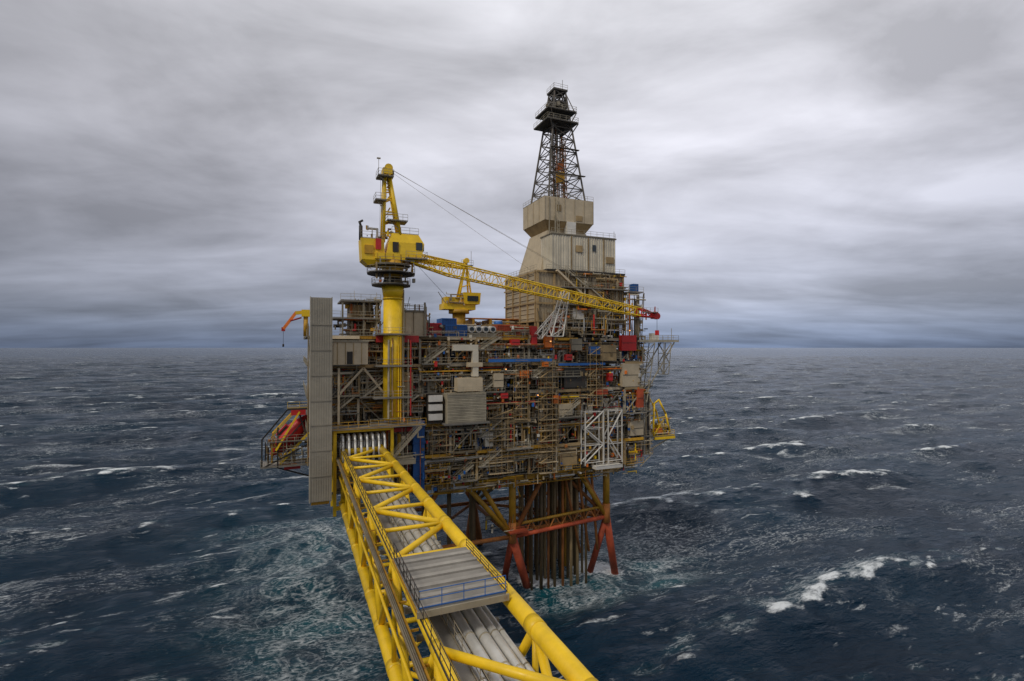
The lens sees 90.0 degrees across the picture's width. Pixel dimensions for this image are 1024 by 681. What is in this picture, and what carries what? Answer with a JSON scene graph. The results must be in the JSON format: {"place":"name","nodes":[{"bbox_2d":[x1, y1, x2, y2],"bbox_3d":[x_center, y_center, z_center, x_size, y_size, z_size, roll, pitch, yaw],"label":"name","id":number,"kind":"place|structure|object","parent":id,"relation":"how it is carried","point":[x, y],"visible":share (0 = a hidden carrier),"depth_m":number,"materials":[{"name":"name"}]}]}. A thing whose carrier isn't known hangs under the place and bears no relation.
{"place":"outdoors","nodes":[
{"label":"outdoors","id":0,"kind":"place"},
{"bbox_2d":[0,348,1023,680],"bbox_3d":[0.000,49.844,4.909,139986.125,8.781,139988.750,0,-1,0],"label":"sea","id":1,"kind":"structure","parent":0,"point":[816,514],"depth_m":139.99,"materials":[{"name":"liquid"}]},
{"bbox_2d":[303,191,678,606],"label":"offshore oil platform","id":2,"kind":"structure","parent":1,"relation":"in","point":[510,408],"depth_m":104.34,"materials":[{"name":"metal"}]},
{"bbox_2d":[260,401,308,476],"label":"lifeboat station","id":3,"kind":"object","parent":2,"relation":"on","point":[288,463],"visible":0.84,"depth_m":90.39,"materials":[{"name":"grey metal"}]},
{"bbox_2d":[270,408,306,464],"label":"lifeboat","id":4,"kind":"object","parent":3,"relation":"in","point":[298,426],"visible":0.63,"depth_m":91.43,"materials":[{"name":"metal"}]},
{"bbox_2d":[281,310,309,346],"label":"knuckle boom crane","id":5,"kind":"object","parent":2,"relation":"on","point":[305,314],"visible":0.92,"depth_m":89.48,"materials":[{"name":"paint"}]},
{"bbox_2d":[311,501,328,505],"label":"frame","id":6,"kind":"object","parent":2,"relation":"on","point":[319,503],"visible":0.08,"depth_m":80.75,"materials":[{"name":"metal"}]},
{"bbox_2d":[310,297,331,502],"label":"panels","id":7,"kind":"object","parent":2,"relation":"attached to","point":[325,398],"visible":0.66,"depth_m":80.53,"materials":[{"name":"grey metal"}]},
{"bbox_2d":[426,323,441,336],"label":"cargo container","id":8,"kind":"object","parent":2,"relation":"on","point":[435,326],"visible":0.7,"depth_m":97.11,"materials":[{"name":"red metal"}]},
{"bbox_2d":[437,318,456,324],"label":"cargo container","id":9,"kind":"object","parent":2,"relation":"on","point":[448,321],"visible":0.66,"depth_m":102.36,"materials":[{"name":"blue metal"}]},
{"bbox_2d":[419,254,480,323],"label":"pedestal crane","id":10,"kind":"object","parent":2,"relation":"on","point":[459,306],"visible":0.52,"depth_m":108.04,"materials":[{"name":"paint"}]},
{"bbox_2d":[442,325,466,336],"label":"cargo container","id":11,"kind":"object","parent":2,"relation":"on","point":[459,329],"visible":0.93,"depth_m":97.78,"materials":[{"name":"blue metal"}]},
{"bbox_2d":[336,443,597,680],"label":"access bridge","id":12,"kind":"structure","parent":2,"relation":"attached to","point":[437,583],"depth_m":36.65,"materials":[{"name":"yellow paint"}]},
{"bbox_2d":[467,326,496,335],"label":"storage tanks","id":13,"kind":"object","parent":2,"relation":"on","point":[480,329],"visible":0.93,"depth_m":99.26,"materials":[{"name":"white metal"}]},
{"bbox_2d":[492,325,519,336],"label":"cargo container","id":14,"kind":"object","parent":2,"relation":"on","point":[503,327],"visible":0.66,"depth_m":102.18,"materials":[{"name":"red metal"}]},
{"bbox_2d":[358,157,659,426],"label":"pedestal crane","id":15,"kind":"object","parent":2,"relation":"on","point":[397,255],"visible":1,"depth_m":87.98,"materials":[{"name":"yellow paint"}]},
{"bbox_2d":[520,326,529,336],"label":"cargo container","id":16,"kind":"object","parent":2,"relation":"on","point":[526,329],"visible":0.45,"depth_m":104.56,"materials":[{"name":"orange metal"}]},
{"bbox_2d":[530,80,585,203],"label":"drilling derrick","id":17,"kind":"object","parent":2,"relation":"on","point":[555,115],"visible":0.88,"depth_m":118.38,"materials":[{"name":"metal"}]},
{"bbox_2d":[633,398,674,453],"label":"davit platform","id":18,"kind":"structure","parent":2,"relation":"on","point":[660,429],"depth_m":115.41,"materials":[{"name":"yellow paint"}]},
{"bbox_2d":[0,0,1023,347],"label":"sky","id":19,"kind":"structure","parent":0,"point":[174,173],"materials":[{"name":"grey"}]}
]}

